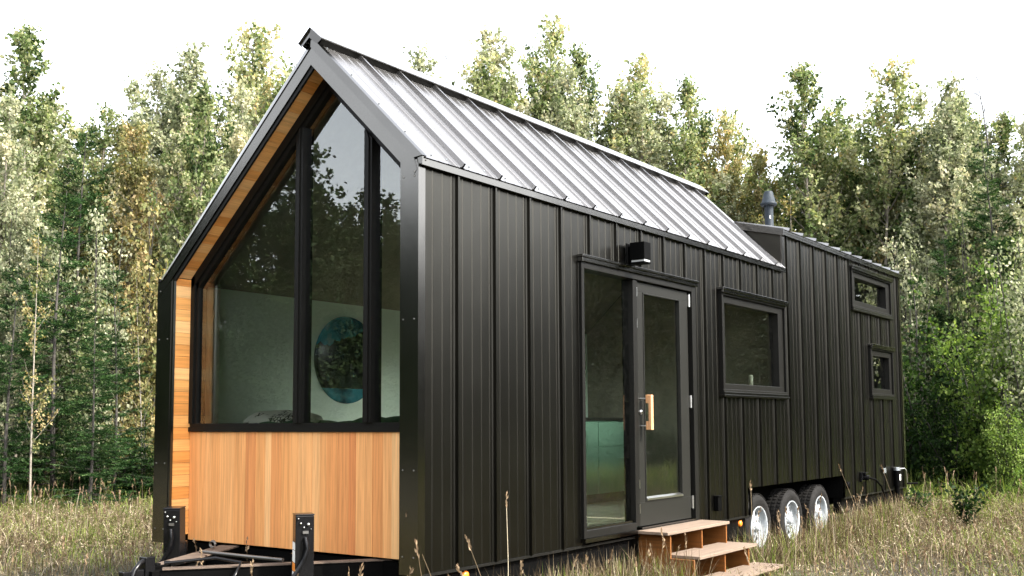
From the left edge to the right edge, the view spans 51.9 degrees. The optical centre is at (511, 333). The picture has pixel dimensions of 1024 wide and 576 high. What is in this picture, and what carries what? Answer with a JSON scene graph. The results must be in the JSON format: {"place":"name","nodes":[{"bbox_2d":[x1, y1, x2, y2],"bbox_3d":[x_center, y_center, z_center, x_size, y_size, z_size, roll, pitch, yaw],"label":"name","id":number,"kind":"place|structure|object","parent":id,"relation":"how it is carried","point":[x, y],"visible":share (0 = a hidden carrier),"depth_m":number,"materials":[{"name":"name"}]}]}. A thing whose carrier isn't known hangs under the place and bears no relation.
{"place":"outdoors","nodes":[
{"label":"outdoors","id":0,"kind":"place"},
{"bbox_2d":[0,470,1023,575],"bbox_3d":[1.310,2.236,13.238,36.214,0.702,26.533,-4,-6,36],"label":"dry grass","id":1,"kind":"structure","parent":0,"point":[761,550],"depth_m":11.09,"materials":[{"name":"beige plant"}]},
{"bbox_2d":[0,457,1023,575],"bbox_3d":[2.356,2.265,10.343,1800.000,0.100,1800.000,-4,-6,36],"label":"ground","id":2,"kind":"structure","parent":0,"point":[797,574],"depth_m":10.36,"materials":[{"name":"green plant"}]},
{"bbox_2d":[0,265,65,509],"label":"larch tree","id":3,"kind":"object","parent":2,"relation":"on","point":[6,380],"visible":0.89,"depth_m":16.96,"materials":[{"name":"green plant"}]},
{"bbox_2d":[0,197,66,500],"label":"sapling","id":4,"kind":"object","parent":2,"relation":"on","point":[6,282],"visible":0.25,"depth_m":18.91,"materials":[{"name":"green plant"}]},
{"bbox_2d":[12,234,59,505],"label":"birch tree","id":5,"kind":"object","parent":2,"relation":"on","point":[34,350],"visible":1,"depth_m":16.62,"materials":[{"name":"green plant"}]},
{"bbox_2d":[0,83,71,384],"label":"poplar tree","id":6,"kind":"object","parent":2,"relation":"on","point":[9,185],"visible":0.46,"depth_m":19.80,"materials":[{"name":"green plant"}]},
{"bbox_2d":[0,198,71,487],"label":"poplar tree","id":7,"kind":"object","parent":2,"relation":"on","point":[23,245],"visible":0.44,"depth_m":18.76,"materials":[{"name":"green plant"}]},
{"bbox_2d":[1,97,85,231],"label":"poplar tree","id":8,"kind":"object","parent":2,"relation":"on","point":[42,147],"visible":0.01,"depth_m":25.97,"materials":[{"name":"green plant"}]},
{"bbox_2d":[25,86,76,317],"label":"poplar tree","id":9,"kind":"object","parent":2,"relation":"on","point":[62,131],"visible":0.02,"depth_m":25.89,"materials":[{"name":"green plant"}]},
{"bbox_2d":[0,19,102,411],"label":"poplar tree","id":10,"kind":"object","parent":2,"relation":"on","point":[22,39],"visible":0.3,"depth_m":22.06,"materials":[{"name":"green plant"}]},
{"bbox_2d":[12,242,113,499],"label":"sapling","id":11,"kind":"object","parent":2,"relation":"on","point":[73,393],"visible":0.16,"depth_m":19.12,"materials":[{"name":"green plant"}]},
{"bbox_2d":[0,192,138,501],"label":"poplar tree","id":12,"kind":"object","parent":2,"relation":"on","point":[53,338],"visible":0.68,"depth_m":18.14,"materials":[{"name":"green plant"}]},
{"bbox_2d":[36,137,109,356],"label":"poplar tree","id":13,"kind":"object","parent":2,"relation":"on","point":[76,188],"visible":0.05,"depth_m":24.95,"materials":[{"name":"green plant"}]},
{"bbox_2d":[55,119,100,217],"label":"poplar tree","id":14,"kind":"object","parent":2,"relation":"on","point":[88,139],"visible":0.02,"depth_m":27.34,"materials":[{"name":"green plant"}]},
{"bbox_2d":[28,315,142,510],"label":"larch tree","id":15,"kind":"object","parent":2,"relation":"on","point":[80,467],"visible":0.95,"depth_m":16.97,"materials":[{"name":"green plant"}]},
{"bbox_2d":[35,122,135,481],"bbox_3d":[-8.664,-0.551,20.703,3.184,7.543,3.103,-1,-5,14],"label":"poplar tree","id":16,"kind":"object","parent":2,"relation":"on","point":[88,196],"visible":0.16,"depth_m":20.98,"materials":[{"name":"green plant"}]},
{"bbox_2d":[53,404,120,503],"bbox_3d":[-7.139,2.063,17.861,1.176,1.775,1.265,4,-6,-41],"label":"bush","id":17,"kind":"object","parent":2,"relation":"on","point":[68,470],"visible":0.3,"depth_m":17.67,"materials":[{"name":"green plant"}]},
{"bbox_2d":[35,198,138,485],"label":"sapling","id":18,"kind":"object","parent":2,"relation":"on","point":[96,277],"visible":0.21,"depth_m":19.72,"materials":[{"name":"green plant"}]},
{"bbox_2d":[39,101,136,380],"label":"poplar tree","id":19,"kind":"object","parent":2,"relation":"on","point":[104,140],"visible":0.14,"depth_m":23.95,"materials":[{"name":"green plant"}]},
{"bbox_2d":[85,119,131,216],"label":"poplar tree","id":20,"kind":"object","parent":2,"relation":"on","point":[120,129],"visible":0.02,"depth_m":26.98,"materials":[{"name":"green plant"}]},
{"bbox_2d":[66,267,154,502],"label":"larch tree","id":21,"kind":"object","parent":2,"relation":"on","point":[123,474],"visible":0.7,"depth_m":18.16,"materials":[{"name":"green plant"}]},
{"bbox_2d":[64,119,176,477],"bbox_3d":[-7.778,-0.627,21.823,2.684,7.918,2.623,0,-5,-9],"label":"poplar tree","id":22,"kind":"object","parent":2,"relation":"on","point":[128,176],"visible":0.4,"depth_m":21.97,"materials":[{"name":"green plant"}]},
{"bbox_2d":[93,73,150,191],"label":"poplar tree","id":23,"kind":"object","parent":2,"relation":"on","point":[130,92],"visible":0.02,"depth_m":27.68,"materials":[{"name":"green plant"}]},
{"bbox_2d":[75,191,168,490],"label":"sapling","id":24,"kind":"object","parent":2,"relation":"on","point":[150,354],"visible":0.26,"depth_m":20.19,"materials":[{"name":"green plant"}]},
{"bbox_2d":[107,403,153,501],"bbox_3d":[-6.431,2.119,18.488,1.186,1.790,1.276,-5,-7,41],"label":"bush","id":25,"kind":"object","parent":2,"relation":"on","point":[144,455],"visible":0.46,"depth_m":18.23,"materials":[{"name":"green plant"}]},
{"bbox_2d":[85,59,180,404],"bbox_3d":[-8.348,-1.416,23.731,2.804,9.721,3.063,-3,-6,28],"label":"poplar tree","id":26,"kind":"object","parent":2,"relation":"on","point":[151,112],"visible":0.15,"depth_m":23.77,"materials":[{"name":"green plant"}]},
{"bbox_2d":[123,264,154,457],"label":"birch tree","id":27,"kind":"object","parent":2,"relation":"on","point":[137,336],"visible":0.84,"depth_m":19.26,"materials":[{"name":"green plant"}]},
{"bbox_2d":[139,75,188,207],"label":"poplar tree","id":28,"kind":"object","parent":2,"relation":"on","point":[163,105],"visible":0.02,"depth_m":27.37,"materials":[{"name":"green plant"}]},
{"bbox_2d":[104,41,233,425],"bbox_3d":[-7.293,-1.587,22.809,3.482,9.957,3.563,3,-6,-31],"label":"poplar tree","id":29,"kind":"object","parent":2,"relation":"on","point":[190,78],"visible":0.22,"depth_m":23.05,"materials":[{"name":"green plant"}]},
{"bbox_2d":[123,74,215,231],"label":"poplar tree","id":30,"kind":"object","parent":2,"relation":"on","point":[171,95],"visible":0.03,"depth_m":26.52,"materials":[{"name":"green plant"}]},
{"bbox_2d":[126,80,234,386],"bbox_3d":[-6.313,-0.998,21.065,2.418,8.460,2.344,4,-6,-38],"label":"poplar tree","id":31,"kind":"object","parent":2,"relation":"on","point":[204,105],"visible":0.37,"depth_m":21.31,"materials":[{"name":"green plant"}]},
{"bbox_2d":[150,18,291,273],"bbox_3d":[-5.752,-2.087,23.964,4.834,11.129,3.487,-4,-6,37],"label":"poplar tree","id":32,"kind":"object","parent":2,"relation":"on","point":[255,74],"visible":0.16,"depth_m":24.60,"materials":[{"name":"green plant"}]},
{"bbox_2d":[206,62,236,182],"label":"larch tree","id":33,"kind":"object","parent":2,"relation":"on","point":[222,100],"visible":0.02,"depth_m":26.04,"materials":[{"name":"green plant"}]},
{"bbox_2d":[191,75,263,189],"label":"poplar tree","id":34,"kind":"object","parent":2,"relation":"on","point":[237,141],"visible":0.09,"depth_m":22.88,"materials":[{"name":"green plant"}]},
{"bbox_2d":[201,66,257,212],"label":"poplar tree","id":35,"kind":"object","parent":2,"relation":"on","point":[230,91],"visible":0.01,"depth_m":26.14,"materials":[{"name":"green plant"}]},
{"bbox_2d":[403,40,440,77],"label":"poplar tree","id":36,"kind":"object","parent":2,"relation":"on","point":[418,63],"visible":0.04,"depth_m":26.81,"materials":[{"name":"green plant"}]},
{"bbox_2d":[457,50,519,110],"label":"poplar tree","id":37,"kind":"object","parent":2,"relation":"on","point":[484,87],"visible":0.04,"depth_m":27.05,"materials":[{"name":"green plant"}]},
{"bbox_2d":[460,23,541,115],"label":"poplar tree","id":38,"kind":"object","parent":2,"relation":"on","point":[486,41],"visible":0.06,"depth_m":28.02,"materials":[{"name":"green plant"}]},
{"bbox_2d":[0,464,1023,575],"bbox_3d":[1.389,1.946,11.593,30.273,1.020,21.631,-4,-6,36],"label":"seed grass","id":39,"kind":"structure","parent":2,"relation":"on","point":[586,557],"depth_m":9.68,"materials":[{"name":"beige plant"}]},
{"bbox_2d":[119,27,917,575],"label":"tiny house","id":40,"kind":"structure","parent":2,"relation":"on","point":[521,297],"depth_m":7.92,"materials":[{"name":"grey metal"}]},
{"bbox_2d":[188,79,399,431],"bbox_3d":[-1.509,-0.559,7.440,2.285,2.501,0.114,-4,-6,36],"label":"window frame","id":41,"kind":"structure","parent":40,"relation":"in","point":[298,143],"depth_m":7.38,"materials":[{"name":"black metal"}]},
{"bbox_2d":[261,416,399,422],"bbox_3d":[-0.955,1.109,8.103,2.130,0.938,1.450,-4,-6,36],"label":"bed","id":42,"kind":"object","parent":40,"relation":"in","point":[388,419],"visible":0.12,"depth_m":7.80,"materials":[{"name":"grey fabric"}]},
{"bbox_2d":[242,410,318,422],"bbox_3d":[-1.795,0.686,8.183,0.520,0.156,0.360,3,6,30],"label":"pillow","id":43,"kind":"object","parent":42,"relation":"on","point":[280,416],"visible":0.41,"depth_m":8.10,"materials":[{"name":"grey fabric"}]},
{"bbox_2d":[314,317,362,403],"bbox_3d":[-1.463,0.239,9.353,0.030,0.776,0.776,-4,-6,36],"label":"round picture","id":44,"kind":"object","parent":40,"relation":"attached to","point":[338,358],"visible":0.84,"depth_m":9.27},
{"bbox_2d":[586,417,623,503],"bbox_3d":[0.827,1.425,11.897,0.640,0.935,1.170,-4,-6,36],"label":"kitchen cabinet","id":45,"kind":"object","parent":40,"relation":"in","point":[604,459],"visible":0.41,"depth_m":11.68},
{"bbox_2d":[637,282,693,526],"bbox_3d":[1.341,0.605,9.036,0.148,2.013,0.976,-4,-6,36],"label":"door","id":46,"kind":"structure","parent":40,"relation":"in","point":[660,508],"depth_m":9.16,"materials":[{"name":"paint"}]},
{"bbox_2d":[717,286,789,398],"bbox_3d":[2.441,0.135,10.661,0.138,1.045,1.667,-4,-6,36],"label":"window","id":47,"kind":"structure","parent":40,"relation":"in","point":[727,296],"depth_m":10.79,"materials":[{"name":"grey"}]},
{"bbox_2d":[849,264,893,320],"bbox_3d":[4.725,-0.516,13.896,0.138,0.575,1.730,-4,-6,36],"label":"window","id":48,"kind":"structure","parent":40,"relation":"in","point":[857,273],"depth_m":13.92,"materials":[{"name":"grey metal"}]},
{"bbox_2d":[867,343,896,399],"bbox_3d":[4.923,0.529,14.074,0.138,0.717,1.045,-4,-6,36],"label":"window","id":49,"kind":"structure","parent":40,"relation":"in","point":[874,350],"depth_m":14.15,"materials":[{"name":"grey"}]},
{"bbox_2d":[17,385,1023,488],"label":"undergrowth","id":50,"kind":"object","parent":2,"relation":"on","point":[905,431],"depth_m":20.82,"materials":[{"name":"green plant"}]},
{"bbox_2d":[26,95,1023,374],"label":"woodland","id":51,"kind":"object","parent":2,"relation":"on","point":[860,227],"depth_m":25.64,"materials":[{"name":"green plant"}]},
{"bbox_2d":[514,13,581,125],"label":"poplar tree","id":52,"kind":"object","parent":2,"relation":"on","point":[550,45],"visible":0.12,"depth_m":28.50,"materials":[{"name":"green plant"}]},
{"bbox_2d":[527,66,568,124],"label":"poplar tree","id":53,"kind":"object","parent":2,"relation":"on","point":[551,103],"visible":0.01,"depth_m":28.40,"materials":[{"name":"green plant"}]},
{"bbox_2d":[541,58,588,135],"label":"poplar tree","id":54,"kind":"object","parent":2,"relation":"on","point":[564,111],"visible":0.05,"depth_m":26.92,"materials":[{"name":"green plant"}]},
{"bbox_2d":[543,41,610,147],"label":"poplar tree","id":55,"kind":"object","parent":2,"relation":"on","point":[582,62],"visible":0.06,"depth_m":28.36,"materials":[{"name":"green plant"}]},
{"bbox_2d":[567,99,596,141],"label":"poplar tree","id":56,"kind":"object","parent":2,"relation":"on","point":[577,117],"visible":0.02,"depth_m":26.87,"materials":[{"name":"green plant"}]},
{"bbox_2d":[564,91,609,146],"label":"poplar tree","id":57,"kind":"object","parent":2,"relation":"on","point":[601,140],"visible":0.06,"depth_m":27.69,"materials":[{"name":"green plant"}]},
{"bbox_2d":[594,82,641,158],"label":"poplar tree","id":58,"kind":"object","parent":2,"relation":"on","point":[614,96],"visible":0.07,"depth_m":28.14,"materials":[{"name":"green plant"}]},
{"bbox_2d":[602,102,657,165],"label":"poplar tree","id":59,"kind":"object","parent":2,"relation":"on","point":[624,110],"visible":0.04,"depth_m":27.77,"materials":[{"name":"green plant"}]},
{"bbox_2d":[595,52,670,163],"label":"poplar tree","id":60,"kind":"object","parent":2,"relation":"on","point":[641,74],"visible":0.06,"depth_m":28.64,"materials":[{"name":"green plant"}]},
{"bbox_2d":[613,91,670,167],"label":"poplar tree","id":61,"kind":"object","parent":2,"relation":"on","point":[642,112],"visible":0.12,"depth_m":27.05,"materials":[{"name":"green plant"}]},
{"bbox_2d":[623,80,680,174],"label":"poplar tree","id":62,"kind":"object","parent":2,"relation":"on","point":[651,102],"visible":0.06,"depth_m":27.71,"materials":[{"name":"green plant"}]},
{"bbox_2d":[643,81,696,174],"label":"poplar tree","id":63,"kind":"object","parent":2,"relation":"on","point":[665,96],"visible":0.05,"depth_m":27.67,"materials":[{"name":"green plant"}]},
{"bbox_2d":[661,73,722,194],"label":"poplar tree","id":64,"kind":"object","parent":2,"relation":"on","point":[688,91],"visible":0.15,"depth_m":28.06,"materials":[{"name":"green plant"}]},
{"bbox_2d":[667,123,725,211],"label":"poplar tree","id":65,"kind":"object","parent":2,"relation":"on","point":[685,166],"visible":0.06,"depth_m":26.54,"materials":[{"name":"green plant"}]},
{"bbox_2d":[671,137,733,220],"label":"poplar tree","id":66,"kind":"object","parent":2,"relation":"on","point":[710,154],"visible":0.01,"depth_m":27.38,"materials":[{"name":"green plant"}]},
{"bbox_2d":[693,109,723,183],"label":"poplar tree","id":67,"kind":"object","parent":2,"relation":"on","point":[703,120],"visible":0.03,"depth_m":28.49,"materials":[{"name":"green plant"}]},
{"bbox_2d":[638,520,782,575],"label":"porch steps","id":68,"kind":"structure","parent":2,"relation":"on","point":[705,539],"depth_m":8.80,"materials":[{"name":"brown wood"}]},
{"bbox_2d":[697,123,744,219],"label":"poplar tree","id":69,"kind":"object","parent":2,"relation":"on","point":[723,149],"visible":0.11,"depth_m":27.50,"materials":[{"name":"green plant"}]},
{"bbox_2d":[707,166,750,221],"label":"poplar tree","id":70,"kind":"object","parent":2,"relation":"on","point":[726,180],"visible":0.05,"depth_m":26.88,"materials":[{"name":"green plant"}]},
{"bbox_2d":[707,104,768,217],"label":"poplar tree","id":71,"kind":"object","parent":2,"relation":"on","point":[742,144],"visible":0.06,"depth_m":28.78,"materials":[{"name":"green plant"}]},
{"bbox_2d":[727,170,753,222],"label":"poplar tree","id":72,"kind":"object","parent":2,"relation":"on","point":[736,198],"visible":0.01,"depth_m":27.69,"materials":[{"name":"green plant"}]},
{"bbox_2d":[729,142,792,226],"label":"poplar tree","id":73,"kind":"object","parent":2,"relation":"on","point":[742,197],"visible":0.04,"depth_m":26.89,"materials":[{"name":"green plant"}]},
{"bbox_2d":[739,164,788,222],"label":"poplar tree","id":74,"kind":"object","parent":2,"relation":"on","point":[745,170],"visible":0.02,"depth_m":28.07,"materials":[{"name":"green plant"}]},
{"bbox_2d":[738,147,792,230],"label":"poplar tree","id":75,"kind":"object","parent":2,"relation":"on","point":[759,167],"visible":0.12,"depth_m":26.15,"materials":[{"name":"green plant"}]},
{"bbox_2d":[774,193,813,232],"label":"tree","id":76,"kind":"object","parent":2,"relation":"on","point":[787,212],"visible":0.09,"depth_m":25.27,"materials":[{"name":"green plant"}]},
{"bbox_2d":[745,57,864,257],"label":"poplar tree","id":77,"kind":"object","parent":2,"relation":"on","point":[815,150],"visible":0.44,"depth_m":25.63,"materials":[{"name":"green plant"}]},
{"bbox_2d":[772,135,839,242],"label":"poplar tree","id":78,"kind":"object","parent":2,"relation":"on","point":[799,211],"visible":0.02,"depth_m":26.43,"materials":[{"name":"green plant"}]},
{"bbox_2d":[795,118,851,246],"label":"poplar tree","id":79,"kind":"object","parent":2,"relation":"on","point":[822,170],"depth_m":27.50,"materials":[{"name":"green plant"}]},
{"bbox_2d":[806,95,869,250],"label":"poplar tree","id":80,"kind":"object","parent":2,"relation":"on","point":[852,178],"visible":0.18,"depth_m":26.40,"materials":[{"name":"green plant"}]},
{"bbox_2d":[835,120,874,246],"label":"poplar tree","id":81,"kind":"object","parent":2,"relation":"on","point":[852,131],"visible":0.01,"depth_m":28.13,"materials":[{"name":"green plant"}]},
{"bbox_2d":[854,118,922,350],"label":"poplar tree","id":82,"kind":"object","parent":2,"relation":"on","point":[893,212],"visible":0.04,"depth_m":25.78,"materials":[{"name":"green plant"}]},
{"bbox_2d":[870,126,943,342],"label":"poplar tree","id":83,"kind":"object","parent":2,"relation":"on","point":[910,175],"visible":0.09,"depth_m":25.25,"materials":[{"name":"green plant"}]},
{"bbox_2d":[837,54,978,398],"bbox_3d":[8.830,-1.501,25.296,4.636,10.139,3.344,-4,-6,39],"label":"poplar tree","id":84,"kind":"object","parent":2,"relation":"on","point":[879,191],"visible":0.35,"depth_m":24.93,"materials":[{"name":"green plant"}]},
{"bbox_2d":[866,82,955,404],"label":"poplar tree","id":85,"kind":"object","parent":2,"relation":"on","point":[922,157],"visible":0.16,"depth_m":25.19,"materials":[{"name":"green plant"}]},
{"bbox_2d":[882,229,942,431],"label":"sapling","id":86,"kind":"object","parent":2,"relation":"on","point":[910,320],"visible":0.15,"depth_m":22.29,"materials":[{"name":"green plant"}]},
{"bbox_2d":[903,486,937,514],"bbox_3d":[5.695,2.374,14.601,0.498,0.568,0.606,0,-5,-1],"label":"weed","id":87,"kind":"object","parent":2,"relation":"on","point":[918,495],"visible":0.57,"depth_m":14.53,"materials":[{"name":"green plant"}]},
{"bbox_2d":[900,272,981,493],"bbox_3d":[7.815,0.965,20.571,2.603,4.364,2.800,3,-6,-35],"label":"bush","id":88,"kind":"object","parent":2,"relation":"on","point":[912,447],"visible":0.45,"depth_m":20.14,"materials":[{"name":"green plant"}]},
{"bbox_2d":[879,98,1006,426],"bbox_3d":[9.649,-0.985,23.496,2.876,8.683,2.944,-3,-5,24],"label":"poplar tree","id":89,"kind":"object","parent":2,"relation":"on","point":[945,157],"visible":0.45,"depth_m":23.68,"materials":[{"name":"green plant"}]},
{"bbox_2d":[907,358,992,492],"bbox_3d":[8.113,1.769,19.418,1.571,2.634,1.690,-3,-6,33],"label":"bush","id":90,"kind":"object","parent":2,"relation":"on","point":[936,446],"visible":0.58,"depth_m":19.15,"materials":[{"name":"green plant"}]},
{"bbox_2d":[914,236,992,460],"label":"poplar tree","id":91,"kind":"object","parent":2,"relation":"on","point":[943,309],"visible":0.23,"depth_m":21.81,"materials":[{"name":"green plant"}]},
{"bbox_2d":[894,70,1023,377],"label":"poplar tree","id":92,"kind":"object","parent":2,"relation":"on","point":[948,89],"visible":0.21,"depth_m":24.01,"materials":[{"name":"green plant"}]},
{"bbox_2d":[933,478,989,526],"bbox_3d":[5.589,2.120,12.928,0.594,0.656,0.520,0,-5,-6],"label":"weed","id":93,"kind":"object","parent":2,"relation":"on","point":[966,506],"visible":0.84,"depth_m":12.88,"materials":[{"name":"green plant"}]},
{"bbox_2d":[928,90,998,376],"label":"poplar tree","id":94,"kind":"object","parent":2,"relation":"on","point":[982,127],"visible":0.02,"depth_m":25.45,"materials":[{"name":"green plant"}]},
{"bbox_2d":[914,212,1023,462],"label":"sapling","id":95,"kind":"object","parent":2,"relation":"on","point":[966,323],"visible":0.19,"depth_m":21.66,"materials":[{"name":"green plant"}]},
{"bbox_2d":[917,254,1023,496],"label":"bush","id":96,"kind":"object","parent":2,"relation":"on","point":[989,397],"visible":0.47,"depth_m":18.83,"materials":[{"name":"green plant"}]},
{"bbox_2d":[936,141,1023,409],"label":"poplar tree","id":97,"kind":"object","parent":2,"relation":"on","point":[980,226],"visible":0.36,"depth_m":21.91,"materials":[{"name":"green plant"}]},
{"bbox_2d":[961,64,1023,340],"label":"poplar tree","id":98,"kind":"object","parent":2,"relation":"on","point":[984,117],"visible":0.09,"depth_m":25.18,"materials":[{"name":"green plant"}]},
{"bbox_2d":[968,114,1022,257],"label":"poplar tree","id":99,"kind":"object","parent":2,"relation":"on","point":[992,141],"visible":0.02,"depth_m":26.73,"materials":[{"name":"green plant"}]},
{"bbox_2d":[973,113,1023,362],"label":"poplar tree","id":100,"kind":"object","parent":2,"relation":"on","point":[1016,212],"visible":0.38,"depth_m":22.17,"materials":[{"name":"green plant"}]},
{"bbox_2d":[978,230,1023,484],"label":"poplar tree","id":101,"kind":"object","parent":2,"relation":"on","point":[1016,374],"visible":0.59,"depth_m":18.00,"materials":[{"name":"green plant"}]},
{"bbox_2d":[980,377,1023,502],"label":"bush","id":102,"kind":"object","parent":2,"relation":"on","point":[1013,452],"visible":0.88,"depth_m":17.55,"materials":[{"name":"green plant"}]},
{"bbox_2d":[982,108,1023,276],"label":"poplar tree","id":103,"kind":"object","parent":2,"relation":"on","point":[1004,129],"visible":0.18,"depth_m":26.74,"materials":[{"name":"green plant"}]},
{"bbox_2d":[1000,123,1023,237],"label":"poplar tree","id":104,"kind":"object","parent":2,"relation":"on","point":[1013,127],"depth_m":26.34,"materials":[{"name":"green plant"}]},
{"bbox_2d":[0,0,1023,229],"label":"sky","id":105,"kind":"structure","parent":0,"point":[738,53],"materials":[{"name":"white"}]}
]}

